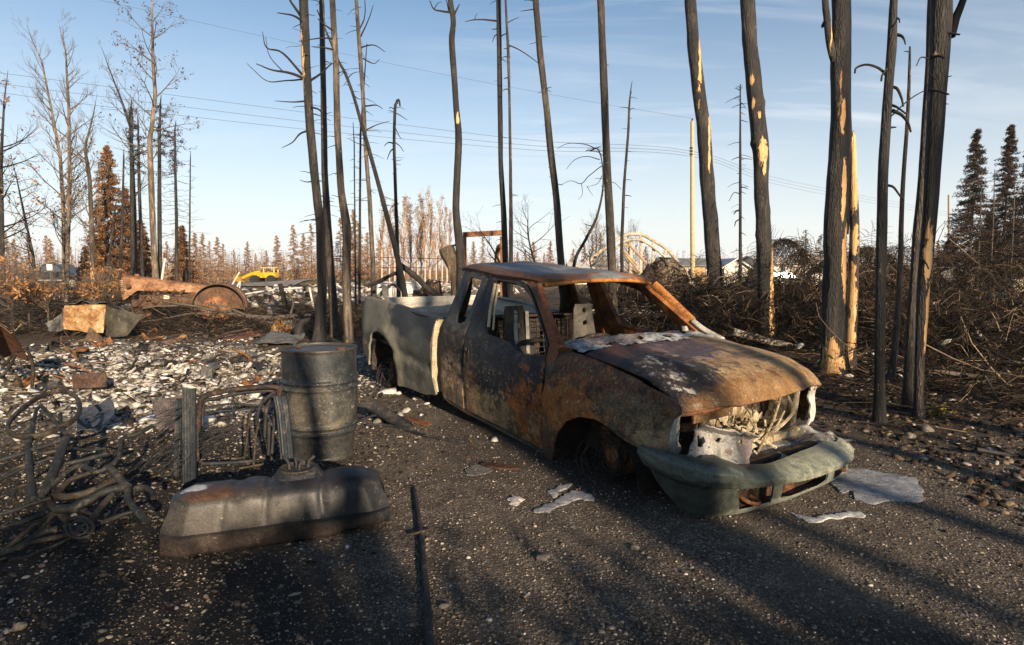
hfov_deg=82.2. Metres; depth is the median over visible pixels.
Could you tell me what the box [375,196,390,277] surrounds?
pale birch
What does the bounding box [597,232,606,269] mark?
scorched spruce
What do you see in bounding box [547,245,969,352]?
fallen boughs
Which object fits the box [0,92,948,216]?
power line
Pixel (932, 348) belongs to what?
fallen brush
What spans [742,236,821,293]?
bush
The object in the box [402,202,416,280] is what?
pale birch
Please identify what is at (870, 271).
fallen boughs
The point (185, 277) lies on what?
charred post
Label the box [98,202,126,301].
scorched spruce
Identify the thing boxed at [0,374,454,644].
charcoal bits
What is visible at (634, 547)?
stone
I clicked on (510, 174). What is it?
charred tree
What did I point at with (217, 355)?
bent pipe
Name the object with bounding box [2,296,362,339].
fallen boughs
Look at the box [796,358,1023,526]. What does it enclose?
soil clods
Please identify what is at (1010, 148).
scorched spruce
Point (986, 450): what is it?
fallen log
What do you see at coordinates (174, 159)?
scorched spruce
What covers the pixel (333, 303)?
charred tree
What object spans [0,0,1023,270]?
sky
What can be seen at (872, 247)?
toppled tree
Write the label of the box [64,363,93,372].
bent pipe
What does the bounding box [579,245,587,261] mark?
scorched spruce
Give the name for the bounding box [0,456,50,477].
bent rod
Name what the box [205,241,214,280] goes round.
scorched spruce
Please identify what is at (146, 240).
scorched spruce
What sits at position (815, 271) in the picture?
toppled tree
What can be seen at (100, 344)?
scrap sheet
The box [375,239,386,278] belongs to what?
scorched spruce
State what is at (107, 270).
scrub
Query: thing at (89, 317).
crumpled metal box
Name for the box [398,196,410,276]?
pale birch
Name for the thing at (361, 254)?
scorched spruce
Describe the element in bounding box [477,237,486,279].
scorched spruce
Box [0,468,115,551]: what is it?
bicycle frame
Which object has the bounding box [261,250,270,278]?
scorched spruce
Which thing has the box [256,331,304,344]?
scrap sheet
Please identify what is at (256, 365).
scrap sheet
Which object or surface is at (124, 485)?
bicycle frame
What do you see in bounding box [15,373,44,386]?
scrap sheet
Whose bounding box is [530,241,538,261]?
scorched spruce
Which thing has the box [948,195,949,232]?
utility pole
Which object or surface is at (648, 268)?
soil mound
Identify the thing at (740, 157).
charred snag
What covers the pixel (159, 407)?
perforated sheet
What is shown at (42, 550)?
bent rod
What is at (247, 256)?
scorched spruce
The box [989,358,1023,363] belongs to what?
fallen log
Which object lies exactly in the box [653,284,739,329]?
toppled tree
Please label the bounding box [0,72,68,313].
bare tree
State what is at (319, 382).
steel drum
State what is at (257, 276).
yellow loader
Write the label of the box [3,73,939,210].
power line
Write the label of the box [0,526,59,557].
bent tube
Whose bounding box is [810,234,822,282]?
pine tree
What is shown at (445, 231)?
pale birch
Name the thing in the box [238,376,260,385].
scrap sheet
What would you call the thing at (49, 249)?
scorched spruce
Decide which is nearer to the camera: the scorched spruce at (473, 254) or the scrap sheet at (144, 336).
the scrap sheet at (144, 336)
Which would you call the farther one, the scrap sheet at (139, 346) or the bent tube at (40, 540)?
the scrap sheet at (139, 346)
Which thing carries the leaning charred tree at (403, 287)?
on the ground
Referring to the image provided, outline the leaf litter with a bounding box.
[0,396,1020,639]
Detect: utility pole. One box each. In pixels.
[689,118,694,277]
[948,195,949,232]
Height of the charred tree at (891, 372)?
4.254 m
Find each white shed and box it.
[566,262,594,283]
[705,258,752,283]
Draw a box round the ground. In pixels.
[0,271,1023,644]
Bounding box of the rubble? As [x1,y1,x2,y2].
[52,278,588,313]
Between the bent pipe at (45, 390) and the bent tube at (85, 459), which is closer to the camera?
the bent tube at (85, 459)
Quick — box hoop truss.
[586,232,690,278]
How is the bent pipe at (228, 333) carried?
on the ground
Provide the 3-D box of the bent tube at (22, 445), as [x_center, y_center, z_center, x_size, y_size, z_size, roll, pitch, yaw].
[-3.176,0.788,3.820,0.060,0.053,0.155,2,5,20]
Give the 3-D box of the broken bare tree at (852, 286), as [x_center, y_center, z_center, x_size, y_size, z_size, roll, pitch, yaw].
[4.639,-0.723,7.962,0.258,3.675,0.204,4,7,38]
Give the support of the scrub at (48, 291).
on the ground
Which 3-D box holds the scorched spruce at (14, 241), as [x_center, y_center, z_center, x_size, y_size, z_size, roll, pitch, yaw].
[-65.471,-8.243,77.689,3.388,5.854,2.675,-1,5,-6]
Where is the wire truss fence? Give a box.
[334,255,441,295]
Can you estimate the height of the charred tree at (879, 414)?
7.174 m
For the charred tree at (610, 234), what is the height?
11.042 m
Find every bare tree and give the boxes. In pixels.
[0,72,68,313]
[3,152,47,307]
[96,37,166,298]
[846,130,859,375]
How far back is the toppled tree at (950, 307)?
10.00 m
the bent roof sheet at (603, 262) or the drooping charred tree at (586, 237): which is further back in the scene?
the bent roof sheet at (603, 262)
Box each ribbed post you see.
[173,398,181,475]
[182,388,196,483]
[273,396,293,465]
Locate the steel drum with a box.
[280,342,358,462]
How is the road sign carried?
on the ground
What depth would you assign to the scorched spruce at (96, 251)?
30.60 m
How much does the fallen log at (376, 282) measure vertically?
0.452 m
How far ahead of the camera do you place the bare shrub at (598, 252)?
14.90 m
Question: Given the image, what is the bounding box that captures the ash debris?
[0,333,497,444]
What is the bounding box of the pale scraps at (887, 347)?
[752,296,1015,380]
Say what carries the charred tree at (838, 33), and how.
on the ground
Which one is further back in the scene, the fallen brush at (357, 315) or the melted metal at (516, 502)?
the fallen brush at (357, 315)
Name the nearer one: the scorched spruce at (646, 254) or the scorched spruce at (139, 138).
the scorched spruce at (139, 138)
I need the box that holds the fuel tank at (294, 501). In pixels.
[158,455,389,556]
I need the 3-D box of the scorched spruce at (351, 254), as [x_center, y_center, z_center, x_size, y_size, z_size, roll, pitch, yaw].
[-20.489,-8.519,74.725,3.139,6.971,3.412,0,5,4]
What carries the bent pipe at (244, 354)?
on the ash debris
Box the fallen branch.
[139,291,328,326]
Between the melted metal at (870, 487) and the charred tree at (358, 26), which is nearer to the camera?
the melted metal at (870, 487)
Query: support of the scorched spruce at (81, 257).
on the ground
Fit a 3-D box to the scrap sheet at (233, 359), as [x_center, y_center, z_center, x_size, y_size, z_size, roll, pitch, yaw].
[-4.034,0.527,8.805,0.405,0.132,0.252,-4,7,-41]
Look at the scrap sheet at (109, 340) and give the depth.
11.96 m
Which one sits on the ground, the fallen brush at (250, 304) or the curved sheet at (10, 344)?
the fallen brush at (250, 304)
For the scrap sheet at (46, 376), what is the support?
on the ash debris
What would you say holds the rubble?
on the ground
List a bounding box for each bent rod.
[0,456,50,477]
[0,456,53,480]
[11,531,82,560]
[73,447,106,450]
[95,442,124,488]
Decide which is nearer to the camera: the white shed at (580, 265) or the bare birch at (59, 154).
the bare birch at (59, 154)
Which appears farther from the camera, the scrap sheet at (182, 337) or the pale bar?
the pale bar
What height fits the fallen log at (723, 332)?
0.381 m
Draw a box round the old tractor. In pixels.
[120,253,247,321]
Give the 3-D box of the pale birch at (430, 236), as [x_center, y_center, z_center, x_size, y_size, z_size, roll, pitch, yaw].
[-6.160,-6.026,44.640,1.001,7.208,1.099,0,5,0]
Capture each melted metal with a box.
[464,466,494,475]
[508,497,523,507]
[536,490,594,512]
[548,483,572,497]
[792,511,865,522]
[832,467,925,504]
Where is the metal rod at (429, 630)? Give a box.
[410,486,434,644]
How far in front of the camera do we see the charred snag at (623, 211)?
12.59 m
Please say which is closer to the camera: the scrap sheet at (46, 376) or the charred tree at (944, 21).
the charred tree at (944, 21)
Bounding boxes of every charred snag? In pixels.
[384,99,406,296]
[620,83,636,321]
[726,84,751,328]
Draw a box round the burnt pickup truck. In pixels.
[362,261,855,515]
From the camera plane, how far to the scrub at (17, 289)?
13.50 m
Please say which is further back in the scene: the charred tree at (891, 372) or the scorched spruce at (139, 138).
the scorched spruce at (139, 138)
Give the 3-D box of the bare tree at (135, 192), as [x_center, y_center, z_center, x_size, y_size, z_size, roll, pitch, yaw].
[-17.048,-6.688,26.497,3.277,11.753,2.132,3,6,29]
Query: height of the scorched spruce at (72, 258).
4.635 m
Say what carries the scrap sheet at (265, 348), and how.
on the ash debris
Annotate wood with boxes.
[7,242,966,280]
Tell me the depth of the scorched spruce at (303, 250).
71.45 m
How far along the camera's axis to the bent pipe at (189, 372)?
7.98 m
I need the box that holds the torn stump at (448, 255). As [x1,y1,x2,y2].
[439,240,463,295]
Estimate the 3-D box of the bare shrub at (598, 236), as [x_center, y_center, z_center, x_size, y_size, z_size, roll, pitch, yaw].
[4.747,-3.968,33.806,1.956,5.073,1.640,5,7,43]
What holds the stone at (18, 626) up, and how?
on the ground
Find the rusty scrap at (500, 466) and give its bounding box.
[481,462,518,469]
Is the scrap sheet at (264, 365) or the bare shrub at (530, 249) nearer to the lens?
the scrap sheet at (264, 365)
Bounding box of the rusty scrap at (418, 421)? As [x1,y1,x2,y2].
[402,416,431,425]
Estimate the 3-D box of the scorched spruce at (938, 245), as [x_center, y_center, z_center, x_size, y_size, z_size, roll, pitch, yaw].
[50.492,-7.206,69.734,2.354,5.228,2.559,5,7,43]
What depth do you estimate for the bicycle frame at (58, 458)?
3.86 m
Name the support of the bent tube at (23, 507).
attached to the bicycle frame at (48, 518)
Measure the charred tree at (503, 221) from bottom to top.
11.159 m
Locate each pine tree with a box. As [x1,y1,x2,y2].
[785,230,812,270]
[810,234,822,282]
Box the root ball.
[650,255,687,291]
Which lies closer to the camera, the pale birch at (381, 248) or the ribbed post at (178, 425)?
the ribbed post at (178, 425)
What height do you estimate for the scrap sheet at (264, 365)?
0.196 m
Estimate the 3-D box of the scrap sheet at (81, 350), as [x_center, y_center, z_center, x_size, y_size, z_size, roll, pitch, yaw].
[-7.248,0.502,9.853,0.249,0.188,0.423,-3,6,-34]
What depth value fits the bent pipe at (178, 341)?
11.09 m
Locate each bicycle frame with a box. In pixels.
[0,389,81,502]
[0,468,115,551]
[39,424,153,523]
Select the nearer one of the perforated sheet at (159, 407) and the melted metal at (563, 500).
the melted metal at (563, 500)
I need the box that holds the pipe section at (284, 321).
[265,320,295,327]
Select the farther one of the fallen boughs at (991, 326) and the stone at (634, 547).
the fallen boughs at (991, 326)
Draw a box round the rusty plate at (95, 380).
[71,372,106,389]
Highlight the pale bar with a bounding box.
[245,287,301,294]
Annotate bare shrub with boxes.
[462,211,508,296]
[508,193,562,283]
[572,224,619,269]
[581,209,606,268]
[615,219,640,272]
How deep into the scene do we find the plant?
5.93 m
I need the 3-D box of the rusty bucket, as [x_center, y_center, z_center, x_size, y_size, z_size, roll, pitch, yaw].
[-5.605,0.136,14.249,0.400,0.472,0.443,4,7,39]
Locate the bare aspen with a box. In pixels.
[78,0,204,293]
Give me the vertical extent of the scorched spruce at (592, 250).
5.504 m
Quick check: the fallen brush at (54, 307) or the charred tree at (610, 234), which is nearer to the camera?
the charred tree at (610, 234)
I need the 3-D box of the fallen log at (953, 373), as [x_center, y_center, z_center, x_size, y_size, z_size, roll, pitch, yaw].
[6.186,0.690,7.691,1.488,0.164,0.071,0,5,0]
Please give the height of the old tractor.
2.063 m
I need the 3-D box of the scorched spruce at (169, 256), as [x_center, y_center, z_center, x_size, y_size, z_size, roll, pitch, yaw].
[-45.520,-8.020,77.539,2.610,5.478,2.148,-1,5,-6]
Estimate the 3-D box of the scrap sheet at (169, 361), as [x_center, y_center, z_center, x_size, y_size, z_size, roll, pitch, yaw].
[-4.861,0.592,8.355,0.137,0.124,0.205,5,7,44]
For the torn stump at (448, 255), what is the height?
2.382 m
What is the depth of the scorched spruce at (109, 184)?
27.42 m
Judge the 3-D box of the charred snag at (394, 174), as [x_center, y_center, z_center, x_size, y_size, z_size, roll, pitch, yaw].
[-2.971,-2.750,15.319,0.641,6.004,0.404,-2,5,-20]
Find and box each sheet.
[0,325,28,360]
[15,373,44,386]
[34,379,62,389]
[44,375,63,378]
[45,345,55,351]
[49,337,64,345]
[71,346,89,359]
[76,397,114,430]
[78,355,87,361]
[93,342,106,346]
[103,336,114,343]
[131,342,149,352]
[141,333,151,339]
[151,397,176,435]
[160,334,187,345]
[163,360,177,365]
[196,354,217,363]
[200,364,215,381]
[204,356,219,368]
[214,330,260,339]
[228,354,258,363]
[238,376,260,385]
[250,351,268,359]
[251,360,263,372]
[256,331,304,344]
[256,344,270,351]
[261,364,272,371]
[591,254,607,267]
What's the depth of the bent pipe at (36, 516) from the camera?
3.16 m
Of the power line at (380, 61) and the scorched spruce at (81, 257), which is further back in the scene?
the power line at (380, 61)
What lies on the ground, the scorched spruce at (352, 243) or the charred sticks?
the scorched spruce at (352, 243)
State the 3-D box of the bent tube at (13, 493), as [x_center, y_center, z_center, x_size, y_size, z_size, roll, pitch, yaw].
[-2.826,0.979,3.347,0.069,0.078,0.162,-2,5,-17]
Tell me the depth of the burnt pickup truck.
4.59 m
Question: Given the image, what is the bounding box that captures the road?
[33,279,310,287]
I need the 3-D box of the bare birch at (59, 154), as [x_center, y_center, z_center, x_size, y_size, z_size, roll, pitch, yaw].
[-21.088,-7.520,27.441,3.695,13.476,2.887,0,5,0]
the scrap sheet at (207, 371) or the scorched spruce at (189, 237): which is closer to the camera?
the scrap sheet at (207, 371)
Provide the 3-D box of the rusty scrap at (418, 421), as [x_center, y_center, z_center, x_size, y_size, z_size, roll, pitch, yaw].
[-0.999,0.968,5.822,0.516,0.021,0.125,4,6,35]
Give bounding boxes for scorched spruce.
[5,233,16,282]
[7,238,23,272]
[19,235,36,272]
[39,235,52,266]
[45,239,58,263]
[69,145,152,298]
[70,246,97,300]
[70,247,75,266]
[75,203,117,295]
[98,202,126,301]
[106,150,134,305]
[109,187,151,298]
[119,99,143,299]
[124,115,150,293]
[137,220,163,293]
[145,98,173,293]
[146,121,207,293]
[162,241,174,279]
[167,225,202,293]
[169,151,200,292]
[188,233,209,283]
[197,233,221,282]
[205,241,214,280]
[208,237,229,280]
[216,244,232,280]
[229,250,237,278]
[240,241,255,278]
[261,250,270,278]
[265,235,287,280]
[282,225,304,280]
[293,234,314,279]
[302,223,316,279]
[333,217,351,279]
[337,209,369,279]
[340,229,357,275]
[352,228,368,278]
[361,232,376,278]
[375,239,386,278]
[468,241,476,280]
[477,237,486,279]
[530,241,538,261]
[545,241,556,263]
[570,249,574,261]
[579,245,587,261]
[587,235,595,261]
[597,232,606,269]
[642,246,649,271]
[932,237,963,294]
[933,127,997,298]
[934,241,940,270]
[974,124,1023,289]
[975,214,999,294]
[985,151,1023,292]
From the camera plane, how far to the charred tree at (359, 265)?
17.37 m
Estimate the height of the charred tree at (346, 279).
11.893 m
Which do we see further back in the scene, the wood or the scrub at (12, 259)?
the wood
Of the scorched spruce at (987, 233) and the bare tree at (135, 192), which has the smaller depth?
the bare tree at (135, 192)
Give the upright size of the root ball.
1.461 m
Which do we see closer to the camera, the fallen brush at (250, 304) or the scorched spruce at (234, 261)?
the fallen brush at (250, 304)
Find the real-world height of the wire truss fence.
1.454 m
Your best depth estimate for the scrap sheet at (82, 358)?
9.61 m
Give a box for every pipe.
[0,349,47,387]
[0,511,45,530]
[18,386,74,393]
[45,372,71,381]
[60,336,73,351]
[63,359,97,370]
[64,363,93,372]
[101,510,132,524]
[128,358,137,371]
[166,335,189,346]
[167,371,191,382]
[210,354,228,361]
[212,328,246,340]
[232,348,253,362]
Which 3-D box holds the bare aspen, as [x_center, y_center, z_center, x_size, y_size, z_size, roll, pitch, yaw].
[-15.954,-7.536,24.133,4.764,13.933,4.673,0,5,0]
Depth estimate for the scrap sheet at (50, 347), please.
10.31 m
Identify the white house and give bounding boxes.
[742,256,823,283]
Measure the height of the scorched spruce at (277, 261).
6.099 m
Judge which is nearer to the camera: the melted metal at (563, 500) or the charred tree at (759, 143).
the melted metal at (563, 500)
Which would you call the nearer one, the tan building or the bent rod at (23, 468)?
the bent rod at (23, 468)
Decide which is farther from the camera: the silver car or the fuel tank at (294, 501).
the silver car
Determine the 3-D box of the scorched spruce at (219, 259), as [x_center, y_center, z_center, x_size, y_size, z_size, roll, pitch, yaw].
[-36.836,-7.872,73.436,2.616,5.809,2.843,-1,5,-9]
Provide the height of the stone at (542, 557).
0.042 m
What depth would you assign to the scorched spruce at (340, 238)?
65.37 m
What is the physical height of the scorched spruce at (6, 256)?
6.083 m
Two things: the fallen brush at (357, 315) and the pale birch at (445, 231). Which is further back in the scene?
the pale birch at (445, 231)
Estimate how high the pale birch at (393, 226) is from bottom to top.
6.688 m
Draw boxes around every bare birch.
[10,7,93,302]
[18,7,101,303]
[53,75,115,300]
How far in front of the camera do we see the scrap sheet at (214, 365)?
8.23 m
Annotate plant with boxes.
[925,402,952,418]
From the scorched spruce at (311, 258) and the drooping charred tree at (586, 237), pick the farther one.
the scorched spruce at (311, 258)
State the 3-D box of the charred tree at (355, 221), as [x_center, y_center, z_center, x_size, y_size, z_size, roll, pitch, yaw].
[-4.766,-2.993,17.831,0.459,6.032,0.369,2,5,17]
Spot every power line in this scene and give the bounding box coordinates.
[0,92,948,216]
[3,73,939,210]
[5,84,938,212]
[101,0,686,117]
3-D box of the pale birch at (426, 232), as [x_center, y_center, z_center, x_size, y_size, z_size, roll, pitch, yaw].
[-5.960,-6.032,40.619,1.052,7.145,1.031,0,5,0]
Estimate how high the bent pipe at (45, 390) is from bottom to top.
0.099 m
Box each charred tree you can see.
[247,0,336,342]
[299,0,353,343]
[315,0,341,336]
[317,10,407,296]
[346,0,388,296]
[348,125,362,314]
[352,44,366,318]
[430,0,464,289]
[465,0,508,297]
[500,0,537,298]
[521,0,564,264]
[558,143,620,266]
[597,0,617,312]
[684,0,727,329]
[740,0,778,344]
[819,0,851,375]
[854,0,923,422]
[885,46,910,384]
[900,0,929,410]
[910,0,966,418]
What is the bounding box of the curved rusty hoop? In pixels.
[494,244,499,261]
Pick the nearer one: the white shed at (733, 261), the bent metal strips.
the bent metal strips
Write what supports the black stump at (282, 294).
on the ground
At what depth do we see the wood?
94.25 m
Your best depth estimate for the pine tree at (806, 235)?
47.62 m
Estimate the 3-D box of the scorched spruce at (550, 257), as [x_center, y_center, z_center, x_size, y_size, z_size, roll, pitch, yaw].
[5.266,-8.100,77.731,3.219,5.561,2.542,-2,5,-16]
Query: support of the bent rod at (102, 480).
on the bicycle frame at (48, 518)
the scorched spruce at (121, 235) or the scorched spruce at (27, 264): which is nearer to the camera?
the scorched spruce at (121, 235)
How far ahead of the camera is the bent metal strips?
5.60 m
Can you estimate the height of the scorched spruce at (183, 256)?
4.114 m
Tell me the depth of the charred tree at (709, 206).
12.80 m
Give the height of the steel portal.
2.779 m
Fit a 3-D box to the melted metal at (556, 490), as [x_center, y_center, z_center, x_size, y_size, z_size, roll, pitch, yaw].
[0.325,1.145,4.028,0.114,0.025,0.313,5,7,42]
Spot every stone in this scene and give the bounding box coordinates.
[11,622,27,631]
[438,603,449,608]
[536,553,549,560]
[630,544,639,549]
[904,432,915,437]
[917,424,933,431]
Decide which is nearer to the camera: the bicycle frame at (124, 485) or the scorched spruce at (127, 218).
the bicycle frame at (124, 485)
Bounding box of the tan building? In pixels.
[671,258,706,282]
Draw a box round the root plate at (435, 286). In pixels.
[408,280,450,296]
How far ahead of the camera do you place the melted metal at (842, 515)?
3.56 m
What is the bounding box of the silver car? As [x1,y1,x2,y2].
[757,272,794,283]
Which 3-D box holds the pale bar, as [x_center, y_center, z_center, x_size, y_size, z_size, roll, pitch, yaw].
[-9.801,-1.286,23.980,2.439,0.353,0.070,0,5,0]
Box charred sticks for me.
[0,336,808,425]
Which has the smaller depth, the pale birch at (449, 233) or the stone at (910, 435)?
the stone at (910, 435)
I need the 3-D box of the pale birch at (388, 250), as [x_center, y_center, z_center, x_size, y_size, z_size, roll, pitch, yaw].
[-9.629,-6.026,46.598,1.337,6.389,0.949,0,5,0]
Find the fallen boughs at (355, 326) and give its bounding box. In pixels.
[239,294,442,339]
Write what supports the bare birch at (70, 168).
on the ground
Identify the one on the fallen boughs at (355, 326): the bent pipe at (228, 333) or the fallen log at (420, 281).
the fallen log at (420, 281)
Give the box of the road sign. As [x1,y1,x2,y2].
[46,264,51,280]
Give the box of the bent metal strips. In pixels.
[357,402,467,443]
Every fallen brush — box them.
[0,269,297,335]
[0,283,593,331]
[155,294,558,334]
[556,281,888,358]
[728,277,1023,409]
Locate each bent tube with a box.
[0,496,51,515]
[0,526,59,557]
[9,439,34,449]
[11,483,26,504]
[16,532,72,551]
[65,452,106,465]
[131,485,156,499]
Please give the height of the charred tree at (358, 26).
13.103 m
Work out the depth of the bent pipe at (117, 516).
3.19 m
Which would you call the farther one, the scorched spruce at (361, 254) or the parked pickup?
the scorched spruce at (361, 254)
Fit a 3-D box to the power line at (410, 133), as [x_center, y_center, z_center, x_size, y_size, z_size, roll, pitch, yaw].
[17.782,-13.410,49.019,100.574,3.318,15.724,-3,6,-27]
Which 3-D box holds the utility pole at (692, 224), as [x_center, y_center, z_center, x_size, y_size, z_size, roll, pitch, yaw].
[11.508,-7.865,37.395,0.632,10.037,0.410,0,5,0]
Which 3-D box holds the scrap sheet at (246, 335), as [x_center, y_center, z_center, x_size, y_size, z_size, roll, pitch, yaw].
[-6.055,0.283,12.941,0.804,0.124,0.957,-4,7,-39]
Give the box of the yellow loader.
[234,267,280,282]
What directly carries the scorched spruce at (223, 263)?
on the ground
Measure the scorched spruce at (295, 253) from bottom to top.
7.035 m
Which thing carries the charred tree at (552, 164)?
on the ground
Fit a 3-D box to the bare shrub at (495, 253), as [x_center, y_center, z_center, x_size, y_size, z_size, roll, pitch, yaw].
[-0.596,-1.339,15.269,1.143,3.189,1.725,4,6,38]
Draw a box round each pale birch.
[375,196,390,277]
[382,202,400,280]
[384,210,392,280]
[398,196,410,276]
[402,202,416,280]
[411,189,425,273]
[415,209,426,277]
[419,185,431,280]
[426,197,435,278]
[429,195,444,279]
[436,203,449,280]
[439,209,453,281]
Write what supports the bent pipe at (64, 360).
on the ash debris
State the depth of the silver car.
49.09 m
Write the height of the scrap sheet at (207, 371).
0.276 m
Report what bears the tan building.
on the ground
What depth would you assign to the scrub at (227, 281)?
69.54 m
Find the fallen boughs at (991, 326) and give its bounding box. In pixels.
[723,250,1023,405]
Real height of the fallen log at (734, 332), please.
0.543 m
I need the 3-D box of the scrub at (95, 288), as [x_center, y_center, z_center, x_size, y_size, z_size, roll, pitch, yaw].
[-11.340,-0.654,16.002,1.903,1.701,1.119,5,7,43]
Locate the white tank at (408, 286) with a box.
[376,281,425,297]
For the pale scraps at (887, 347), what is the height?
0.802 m
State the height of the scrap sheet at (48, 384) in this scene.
0.153 m
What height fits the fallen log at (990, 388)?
0.580 m
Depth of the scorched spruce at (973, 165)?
29.42 m
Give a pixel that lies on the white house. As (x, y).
(749, 260)
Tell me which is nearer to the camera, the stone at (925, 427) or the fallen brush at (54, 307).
the stone at (925, 427)
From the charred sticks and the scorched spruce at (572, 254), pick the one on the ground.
the scorched spruce at (572, 254)
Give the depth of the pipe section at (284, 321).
15.52 m
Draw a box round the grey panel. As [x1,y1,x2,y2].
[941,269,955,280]
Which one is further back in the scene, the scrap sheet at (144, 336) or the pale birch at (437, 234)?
the pale birch at (437, 234)
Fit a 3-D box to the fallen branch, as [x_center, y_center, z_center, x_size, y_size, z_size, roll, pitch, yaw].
[-7.392,-0.341,15.497,5.165,1.027,0.213,0,5,0]
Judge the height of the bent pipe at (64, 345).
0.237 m
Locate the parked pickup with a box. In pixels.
[14,264,81,287]
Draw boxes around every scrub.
[0,245,48,328]
[0,259,56,334]
[1,263,56,330]
[1,263,87,330]
[7,265,908,285]
[68,267,122,301]
[82,259,126,303]
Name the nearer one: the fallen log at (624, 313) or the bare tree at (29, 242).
the fallen log at (624, 313)
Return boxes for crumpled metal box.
[45,300,141,343]
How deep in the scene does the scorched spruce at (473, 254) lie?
83.40 m
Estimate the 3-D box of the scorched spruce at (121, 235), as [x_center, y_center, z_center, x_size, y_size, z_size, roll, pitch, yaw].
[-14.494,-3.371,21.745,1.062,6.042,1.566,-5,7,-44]
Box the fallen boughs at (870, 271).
[723,214,1023,372]
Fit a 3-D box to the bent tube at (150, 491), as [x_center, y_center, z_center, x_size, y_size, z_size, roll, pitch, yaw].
[-2.104,0.976,3.357,0.179,0.067,0.117,0,5,0]
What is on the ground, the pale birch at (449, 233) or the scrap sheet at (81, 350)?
the pale birch at (449, 233)
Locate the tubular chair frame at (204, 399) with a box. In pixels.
[196,384,281,469]
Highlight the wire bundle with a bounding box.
[122,395,251,484]
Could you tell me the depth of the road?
47.15 m
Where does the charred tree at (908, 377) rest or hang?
on the ground
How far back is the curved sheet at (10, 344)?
7.43 m
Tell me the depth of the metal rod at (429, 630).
2.81 m
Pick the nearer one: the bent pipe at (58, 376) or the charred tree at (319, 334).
the bent pipe at (58, 376)
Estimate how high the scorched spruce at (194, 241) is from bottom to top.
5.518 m
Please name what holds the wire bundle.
on the ground
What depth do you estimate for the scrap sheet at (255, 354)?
9.91 m
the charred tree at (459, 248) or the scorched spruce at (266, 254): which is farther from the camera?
the scorched spruce at (266, 254)
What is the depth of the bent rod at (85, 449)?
3.75 m
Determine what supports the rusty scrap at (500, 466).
on the ground
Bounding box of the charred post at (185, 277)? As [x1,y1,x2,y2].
[183,270,187,292]
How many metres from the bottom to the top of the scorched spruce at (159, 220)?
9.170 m
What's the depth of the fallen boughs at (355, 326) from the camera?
13.91 m
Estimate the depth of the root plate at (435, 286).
15.59 m
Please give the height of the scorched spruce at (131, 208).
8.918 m
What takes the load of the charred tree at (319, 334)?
on the ground
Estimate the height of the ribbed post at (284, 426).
0.532 m
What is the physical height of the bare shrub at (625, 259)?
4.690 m
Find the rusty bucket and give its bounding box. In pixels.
[271,319,291,332]
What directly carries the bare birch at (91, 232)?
on the ground
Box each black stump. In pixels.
[278,283,295,318]
[292,316,314,337]
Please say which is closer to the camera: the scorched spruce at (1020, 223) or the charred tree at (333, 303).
the charred tree at (333, 303)
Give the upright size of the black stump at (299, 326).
0.597 m
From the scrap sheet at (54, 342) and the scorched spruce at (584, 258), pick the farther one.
the scorched spruce at (584, 258)
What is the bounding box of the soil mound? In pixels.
[627,264,658,303]
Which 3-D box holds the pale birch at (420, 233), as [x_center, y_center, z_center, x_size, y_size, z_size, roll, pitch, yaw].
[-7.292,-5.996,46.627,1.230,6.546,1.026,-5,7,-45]
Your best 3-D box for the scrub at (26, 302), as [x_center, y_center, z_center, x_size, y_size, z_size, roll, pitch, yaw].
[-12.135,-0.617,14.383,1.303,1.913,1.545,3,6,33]
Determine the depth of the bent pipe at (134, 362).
7.96 m
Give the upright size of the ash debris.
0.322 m
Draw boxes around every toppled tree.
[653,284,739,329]
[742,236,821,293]
[779,253,860,319]
[846,246,909,292]
[930,297,1002,353]
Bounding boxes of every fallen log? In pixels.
[367,271,397,287]
[402,263,438,295]
[591,306,673,322]
[705,326,745,340]
[731,328,788,345]
[926,369,1023,380]
[974,446,1023,456]
[982,375,1000,403]
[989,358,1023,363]
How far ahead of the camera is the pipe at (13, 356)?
7.26 m
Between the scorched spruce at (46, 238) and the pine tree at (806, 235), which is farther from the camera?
the scorched spruce at (46, 238)
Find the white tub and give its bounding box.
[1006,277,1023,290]
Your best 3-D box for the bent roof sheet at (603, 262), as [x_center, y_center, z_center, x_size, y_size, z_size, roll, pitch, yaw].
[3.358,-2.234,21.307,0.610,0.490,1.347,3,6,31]
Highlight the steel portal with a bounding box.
[463,230,501,296]
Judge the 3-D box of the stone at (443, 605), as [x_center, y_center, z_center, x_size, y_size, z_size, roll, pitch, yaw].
[-0.305,1.270,2.628,0.052,0.030,0.039,0,5,0]

